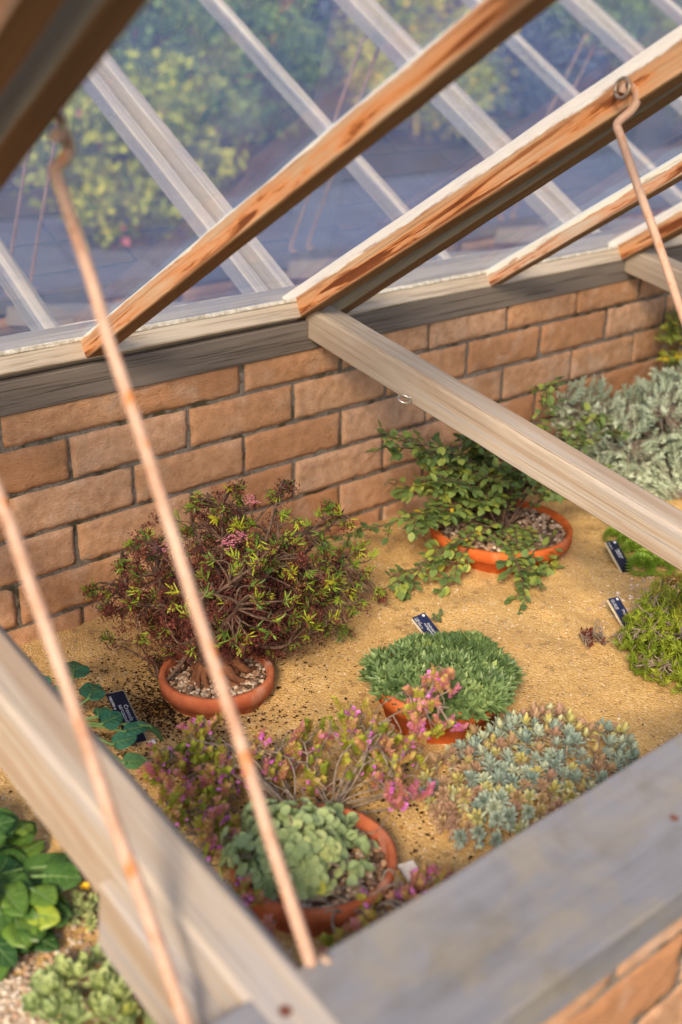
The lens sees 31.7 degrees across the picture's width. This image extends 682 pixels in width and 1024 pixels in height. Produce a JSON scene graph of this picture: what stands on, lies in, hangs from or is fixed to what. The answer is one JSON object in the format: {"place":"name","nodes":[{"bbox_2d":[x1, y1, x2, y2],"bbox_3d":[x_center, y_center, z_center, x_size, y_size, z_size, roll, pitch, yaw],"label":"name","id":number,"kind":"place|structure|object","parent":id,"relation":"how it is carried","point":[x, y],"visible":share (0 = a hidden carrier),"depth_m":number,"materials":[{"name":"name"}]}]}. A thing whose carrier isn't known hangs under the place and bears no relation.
{"place":"outdoors","nodes":[
{"label":"outdoors","id":0,"kind":"place"},
{"bbox_2d":[0,465,681,1023],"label":"sand","id":1,"kind":"structure","parent":0,"point":[80,643],"depth_m":1.87,"materials":[{"name":"beige sand"}]},
{"bbox_2d":[0,807,81,982],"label":"leafy plant","id":2,"kind":"object","parent":1,"relation":"on","point":[35,905],"visible":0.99,"depth_m":1.33,"materials":[{"name":"green plant"}]},
{"bbox_2d":[42,954,58,971],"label":"rosette plant","id":3,"kind":"object","parent":1,"relation":"on","point":[49,967],"visible":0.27,"depth_m":1.27,"materials":[{"name":"green plant"}]},
{"bbox_2d":[66,882,98,932],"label":"flowering weed","id":4,"kind":"object","parent":1,"relation":"on","point":[87,908],"visible":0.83,"depth_m":1.35,"materials":[{"name":"green plant"}]},
{"bbox_2d":[21,942,154,1023],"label":"rosette plant","id":5,"kind":"object","parent":1,"relation":"on","point":[66,1004],"visible":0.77,"depth_m":1.22,"materials":[{"name":"green plant"}]},
{"bbox_2d":[45,660,163,768],"bbox_3d":[-0.352,0.283,1.687,0.114,0.075,0.263,-18,30,-37],"label":"teal leaf plant","id":6,"kind":"object","parent":1,"relation":"on","point":[121,739],"visible":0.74,"depth_m":1.65,"materials":[{"name":"green plant"}]},
{"bbox_2d":[106,690,147,745],"bbox_3d":[-0.296,0.306,1.694,0.028,0.008,0.145,-9,43,-29],"label":"plant label","id":7,"kind":"object","parent":1,"relation":"on","point":[119,701],"visible":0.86,"depth_m":1.72,"materials":[{"name":"black plastic"}]},
{"bbox_2d":[158,649,273,718],"bbox_3d":[-0.186,0.277,1.813,0.173,0.088,0.173,-18,30,-37],"label":"terracotta pan","id":8,"kind":"object","parent":1,"relation":"on","point":[180,693],"visible":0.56,"depth_m":1.76,"materials":[{"name":"ceramic"}]},
{"bbox_2d":[79,478,386,687],"bbox_3d":[-0.160,0.085,1.835,0.368,0.309,0.466,8,24,17],"label":"crassula shrub","id":9,"kind":"object","parent":8,"relation":"in","point":[260,571],"visible":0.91,"depth_m":1.77,"materials":[{"name":"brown plant"}]},
{"bbox_2d":[137,709,326,865],"bbox_3d":[-0.119,0.333,1.536,0.262,0.102,0.279,-8,25,-19],"label":"flowering oregano","id":10,"kind":"object","parent":1,"relation":"on","point":[211,761],"visible":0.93,"depth_m":1.53,"materials":[{"name":"green plant"}]},
{"bbox_2d":[230,803,396,936],"bbox_3d":[-0.032,0.443,1.421,0.197,0.097,0.197,-18,30,-37],"label":"terracotta pan","id":11,"kind":"object","parent":1,"relation":"on","point":[317,919],"visible":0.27,"depth_m":1.36,"materials":[{"name":"ceramic"}]},
{"bbox_2d":[218,797,378,899],"bbox_3d":[-0.049,0.380,1.402,0.191,0.084,0.157,-2,23,-7],"label":"round leaf succulent","id":12,"kind":"object","parent":11,"relation":"in","point":[313,849],"visible":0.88,"depth_m":1.37,"materials":[{"name":"green plant"}]},
{"bbox_2d":[6,605,654,881],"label":"leaf litter","id":13,"kind":"object","parent":1,"relation":"on","point":[162,706],"visible":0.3,"depth_m":1.75,"materials":[{"name":"brown plant"}]},
{"bbox_2d":[0,278,680,644],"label":"brick wall","id":14,"kind":"structure","parent":1,"relation":"on","point":[76,485],"depth_m":2.15,"materials":[{"name":"brown brick"}]},
{"bbox_2d":[0,226,681,416],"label":"board","id":15,"kind":"object","parent":14,"relation":"on","point":[47,388],"visible":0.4,"depth_m":2.07,"materials":[{"name":"grey wood"}]},
{"bbox_2d":[0,0,64,94],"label":"frame light","id":16,"kind":"object","parent":15,"relation":"attached to","point":[24,24],"visible":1,"depth_m":0.80,"materials":[{"name":"brown wood"}]},
{"bbox_2d":[0,480,193,1023],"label":"prop rod","id":17,"kind":"object","parent":16,"relation":"attached to","point":[98,777],"visible":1,"depth_m":0.92,"materials":[{"name":"paint"}]},
{"bbox_2d":[0,70,268,333],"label":"frame light","id":18,"kind":"object","parent":15,"relation":"attached to","point":[28,302],"visible":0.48,"depth_m":2.28,"materials":[{"name":"grey wood"}]},
{"bbox_2d":[4,153,28,295],"bbox_3d":[-0.729,-0.787,2.781,0.025,0.640,0.322,-18,30,-37],"label":"prop rod","id":19,"kind":"object","parent":18,"relation":"attached to","point":[19,203],"visible":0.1,"depth_m":2.83,"materials":[{"name":"paint"}]},
{"bbox_2d":[95,0,569,289],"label":"frame light","id":20,"kind":"object","parent":15,"relation":"attached to","point":[254,253],"visible":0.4,"depth_m":2.66,"materials":[{"name":"grey wood"}]},
{"bbox_2d":[29,111,61,290],"bbox_3d":[-0.679,-0.804,2.821,0.025,0.640,0.322,-18,30,-37],"label":"prop rod","id":21,"kind":"object","parent":20,"relation":"attached to","point":[41,215],"visible":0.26,"depth_m":2.90,"materials":[{"name":"paint"}]},
{"bbox_2d":[289,35,368,252],"bbox_3d":[-0.039,-1.015,3.329,0.025,0.640,0.322,-18,30,-37],"label":"prop rod","id":22,"kind":"object","parent":20,"relation":"attached to","point":[362,41],"visible":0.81,"depth_m":3.24,"materials":[{"name":"paint"}]},
{"bbox_2d":[0,0,681,378],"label":"frame light","id":23,"kind":"object","parent":15,"relation":"attached to","point":[70,50],"visible":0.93,"depth_m":1.46,"materials":[{"name":"brown wood"}]},
{"bbox_2d":[48,127,333,966],"bbox_3d":[-0.123,0.030,0.964,0.025,0.621,0.369,-17,29,-35],"label":"prop rod","id":24,"kind":"object","parent":23,"relation":"attached to","point":[60,162],"visible":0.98,"depth_m":0.96,"materials":[{"name":"paint"}]},
{"bbox_2d":[613,82,681,325],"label":"prop rod","id":25,"kind":"object","parent":23,"relation":"attached to","point":[626,114],"visible":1,"depth_m":1.49,"materials":[{"name":"paint"}]},
{"bbox_2d":[330,82,681,314],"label":"frame light","id":26,"kind":"object","parent":15,"relation":"attached to","point":[529,261],"visible":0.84,"depth_m":2.18,"materials":[{"name":"brown wood"}]},
{"bbox_2d":[358,0,681,233],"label":"frame light","id":27,"kind":"object","parent":15,"relation":"attached to","point":[543,69],"visible":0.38,"depth_m":3.14,"materials":[{"name":"grey wood"}]},
{"bbox_2d":[306,47,379,250],"bbox_3d":[0.011,-1.031,3.368,0.026,0.640,0.322,-18,30,-37],"label":"prop rod","id":28,"kind":"object","parent":27,"relation":"attached to","point":[311,248],"visible":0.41,"depth_m":3.45,"materials":[{"name":"paint"}]},
{"bbox_2d":[498,31,590,220],"bbox_3d":[0.651,-1.242,3.876,0.025,0.640,0.322,-18,30,-37],"label":"prop rod","id":29,"kind":"object","parent":27,"relation":"attached to","point":[565,77],"visible":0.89,"depth_m":3.73,"materials":[{"name":"paint"}]},
{"bbox_2d":[580,0,681,53],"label":"frame light","id":30,"kind":"object","parent":15,"relation":"attached to","point":[671,9],"visible":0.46,"depth_m":3.67,"materials":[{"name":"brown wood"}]},
{"bbox_2d":[511,38,598,218],"bbox_3d":[0.701,-1.259,3.916,0.025,0.640,0.322,-18,30,-37],"label":"prop rod","id":31,"kind":"object","parent":30,"relation":"attached to","point":[574,86],"visible":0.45,"depth_m":3.78,"materials":[{"name":"paint"}]},
{"bbox_2d":[650,231,681,250],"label":"frame light","id":32,"kind":"object","parent":15,"relation":"attached to","point":[674,241],"visible":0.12,"depth_m":2.76,"materials":[{"name":"grey wood"}]},
{"bbox_2d":[0,491,681,1023],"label":"loose grit","id":33,"kind":"object","parent":1,"relation":"on","point":[10,1007],"visible":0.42,"depth_m":1.32,"materials":[{"name":"beige gravel"}]},
{"bbox_2d":[226,861,456,951],"bbox_3d":[0.013,0.455,1.311,0.283,0.078,0.174,-4,24,-12],"label":"flowering oregano","id":34,"kind":"object","parent":1,"relation":"on","point":[417,886],"visible":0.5,"depth_m":1.33,"materials":[{"name":"purple plant"}]},
{"bbox_2d":[289,663,468,833],"bbox_3d":[0.070,0.291,1.571,0.259,0.152,0.206,-18,30,-37],"label":"flowering oregano","id":35,"kind":"object","parent":1,"relation":"on","point":[370,746],"visible":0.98,"depth_m":1.55,"materials":[{"name":"plant"}]},
{"bbox_2d":[397,860,418,881],"bbox_3d":[0.083,0.424,1.410,0.036,0.031,0.008,-11,26,-25],"label":"white tag","id":36,"kind":"object","parent":1,"relation":"on","point":[405,868],"visible":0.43,"depth_m":1.41,"materials":[{"name":"white plastic"}]},
{"bbox_2d":[411,612,438,635],"bbox_3d":[0.160,0.214,1.926,0.027,0.008,0.128,-19,56,-30],"label":"plant label","id":37,"kind":"object","parent":1,"relation":"on","point":[423,622],"visible":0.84,"depth_m":1.95,"materials":[{"name":"blue plastic"}]},
{"bbox_2d":[430,608,442,622],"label":"seedling","id":38,"kind":"object","parent":1,"relation":"on","point":[438,618],"visible":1,"depth_m":2.02,"materials":[{"name":"green plant"}]},
{"bbox_2d":[376,654,498,743],"bbox_3d":[0.146,0.289,1.765,0.197,0.110,0.197,-18,30,-37],"label":"terracotta pan","id":39,"kind":"object","parent":1,"relation":"on","point":[447,737],"visible":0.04,"depth_m":1.69,"materials":[{"name":"ceramic"}]},
{"bbox_2d":[355,628,526,725],"bbox_3d":[0.156,0.224,1.744,0.254,0.061,0.252,-18,30,-37],"label":"mat plant","id":40,"kind":"object","parent":39,"relation":"in","point":[487,671],"visible":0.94,"depth_m":1.72,"materials":[{"name":"green plant"}]},
{"bbox_2d":[431,500,572,573],"bbox_3d":[0.304,0.069,2.295,0.267,0.100,0.267,-18,30,-37],"label":"terracotta pan","id":41,"kind":"object","parent":1,"relation":"on","point":[484,555],"visible":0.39,"depth_m":2.24,"materials":[{"name":"ceramic"}]},
{"bbox_2d":[310,376,629,614],"bbox_3d":[0.314,-0.060,2.243,0.721,0.309,0.414,-18,30,-37],"label":"trailing shrub","id":42,"kind":"object","parent":41,"relation":"in","point":[492,496],"visible":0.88,"depth_m":2.17,"materials":[{"name":"green plant"}]},
{"bbox_2d":[417,701,639,852],"bbox_3d":[0.255,0.337,1.600,0.370,0.062,0.246,-18,30,-37],"label":"rosette plant","id":43,"kind":"object","parent":1,"relation":"on","point":[507,795],"visible":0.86,"depth_m":1.58,"materials":[{"name":"green plant"}]},
{"bbox_2d":[579,618,611,648],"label":"dry sprig","id":44,"kind":"object","parent":1,"relation":"on","point":[590,634],"visible":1,"depth_m":1.95,"materials":[{"name":"brown plant"}]},
{"bbox_2d":[550,357,681,500],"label":"silver shrub","id":45,"kind":"object","parent":1,"relation":"on","point":[652,427],"visible":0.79,"depth_m":2.57,"materials":[{"name":"green plant"}]},
{"bbox_2d":[604,540,632,571],"bbox_3d":[0.521,0.101,2.211,0.026,0.008,0.117,-3,52,-25],"label":"plant label","id":46,"kind":"object","parent":1,"relation":"on","point":[616,554],"visible":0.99,"depth_m":2.22,"materials":[{"name":"black plastic"}]},
{"bbox_2d":[607,596,630,628],"bbox_3d":[0.480,0.190,2.007,0.025,0.008,0.108,-8,58,-31],"label":"plant label","id":47,"kind":"object","parent":1,"relation":"on","point":[617,607],"visible":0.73,"depth_m":2.02,"materials":[{"name":"black plastic"}]},
{"bbox_2d":[603,526,680,577],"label":"cushion plant","id":48,"kind":"object","parent":1,"relation":"on","point":[645,557],"visible":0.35,"depth_m":2.20,"materials":[{"name":"green plant"}]},
{"bbox_2d":[610,570,681,694],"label":"heath shrub","id":49,"kind":"object","parent":1,"relation":"on","point":[644,635],"visible":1,"depth_m":1.88,"materials":[{"name":"green plant"}]},
{"bbox_2d":[654,306,681,425],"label":"green shrub","id":50,"kind":"object","parent":1,"relation":"on","point":[675,335],"visible":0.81,"depth_m":2.76,"materials":[{"name":"green plant"}]},
{"bbox_2d":[0,1,681,223],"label":"ground","id":51,"kind":"structure","parent":0,"point":[393,154],"depth_m":13.24,"materials":[{"name":"soil"}]},
{"bbox_2d":[10,46,247,249],"bbox_3d":[-1.329,-2.204,7.394,1.536,1.312,1.335,2,23,4],"label":"garden shrub","id":52,"kind":"object","parent":51,"relation":"on","point":[130,188],"visible":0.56,"depth_m":7.11,"materials":[{"name":"green plant"}]},
{"bbox_2d":[74,0,279,166],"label":"garden shrub","id":53,"kind":"object","parent":51,"relation":"on","point":[164,24],"visible":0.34,"depth_m":9.35,"materials":[{"name":"green plant"}]},
{"bbox_2d":[138,0,350,155],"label":"garden shrub","id":54,"kind":"object","parent":51,"relation":"on","point":[278,28],"visible":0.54,"depth_m":11.42,"materials":[{"name":"green plant"}]},
{"bbox_2d":[161,0,347,53],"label":"garden tree","id":55,"kind":"object","parent":51,"relation":"on","point":[328,14],"visible":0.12,"depth_m":32.69,"materials":[{"name":"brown plant"}]},
{"bbox_2d":[152,0,421,84],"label":"garden tree","id":56,"kind":"object","parent":51,"relation":"on","point":[324,5],"visible":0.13,"depth_m":20.75,"materials":[{"name":"green plant"}]},
{"bbox_2d":[0,206,671,336],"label":"brick wall","id":57,"kind":"structure","parent":51,"relation":"on","point":[210,290],"depth_m":3.47,"materials":[{"name":"brick"}]},
{"bbox_2d":[1,302,195,326],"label":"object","id":58,"kind":"object","parent":57,"relation":"on","point":[66,313],"visible":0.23,"depth_m":2.80,"materials":[{"name":"wood"}]},
{"bbox_2d":[0,196,670,315],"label":"sill board","id":59,"kind":"object","parent":57,"relation":"on","point":[78,293],"visible":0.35,"depth_m":3.44,"materials":[{"name":"grey wood"}]},
{"bbox_2d":[283,249,500,278],"bbox_3d":[0.188,-0.667,3.230,0.061,0.051,1.148,-18,19,-37],"label":"rafter","id":60,"kind":"object","parent":57,"relation":"on","point":[307,268],"visible":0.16,"depth_m":3.51,"materials":[{"name":"wood"}]},
{"bbox_2d":[487,218,645,243],"bbox_3d":[0.878,-0.894,3.778,0.062,0.051,1.148,-18,19,-37],"label":"rafter","id":61,"kind":"object","parent":57,"relation":"on","point":[520,234],"visible":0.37,"depth_m":4.02,"materials":[{"name":"wood"}]},
{"bbox_2d":[330,0,519,142],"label":"garden shrub","id":62,"kind":"object","parent":51,"relation":"on","point":[384,70],"visible":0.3,"depth_m":12.51,"materials":[{"name":"green plant"}]},
{"bbox_2d":[386,0,632,72],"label":"garden tree","id":63,"kind":"object","parent":51,"relation":"on","point":[455,8],"visible":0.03,"depth_m":24.30,"materials":[{"name":"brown plant"}]},
{"bbox_2d":[435,7,607,118],"bbox_3d":[2.254,-5.868,15.629,2.527,1.469,2.309,-18,30,-37],"label":"garden shrub","id":64,"kind":"object","parent":51,"relation":"on","point":[522,80],"visible":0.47,"depth_m":15.31,"materials":[{"name":"green plant"}]},
{"bbox_2d":[541,0,681,78],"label":"garden tree","id":65,"kind":"object","parent":51,"relation":"on","point":[617,12],"visible":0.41,"depth_m":18.46,"materials":[{"name":"green plant"}]},
{"bbox_2d":[544,918,681,1023],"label":"brick wall","id":66,"kind":"structure","parent":51,"relation":"on","point":[643,985],"depth_m":1.10,"materials":[{"name":"orange brick"}]},
{"bbox_2d":[0,625,340,1023],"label":"rafter","id":67,"kind":"object","parent":66,"relation":"on","point":[227,952],"visible":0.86,"depth_m":1.03,"materials":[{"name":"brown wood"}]},
{"bbox_2d":[212,733,681,1023],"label":"sill board","id":68,"kind":"object","parent":66,"relation":"on","point":[545,919],"visible":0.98,"depth_m":1.02,"materials":[{"name":"grey wood"}]},
{"bbox_2d":[306,305,681,570],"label":"rafter","id":69,"kind":"object","parent":66,"relation":"on","point":[645,519],"visible":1,"depth_m":1.82,"materials":[{"name":"brown wood"}]},
{"bbox_2d":[625,249,681,297],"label":"rafter","id":70,"kind":"object","parent":66,"relation":"on","point":[645,266],"visible":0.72,"depth_m":2.62,"materials":[{"name":"brown wood"}]},
{"bbox_2d":[622,0,681,37],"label":"garden tree","id":71,"kind":"object","parent":51,"relation":"on","point":[650,30],"visible":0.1,"depth_m":26.61,"materials":[{"name":"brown plant"}]},
{"bbox_2d":[642,42,681,124],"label":"garden shrub","id":72,"kind":"object","parent":51,"relation":"on","point":[667,107],"visible":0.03,"depth_m":13.17,"materials":[{"name":"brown plant"}]},
{"bbox_2d":[0,147,681,295],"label":"path","id":73,"kind":"structure","parent":0,"point":[350,213],"depth_m":8.18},
{"bbox_2d":[317,0,681,5],"label":"sky","id":74,"kind":"structure","parent":0,"point":[457,1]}
]}

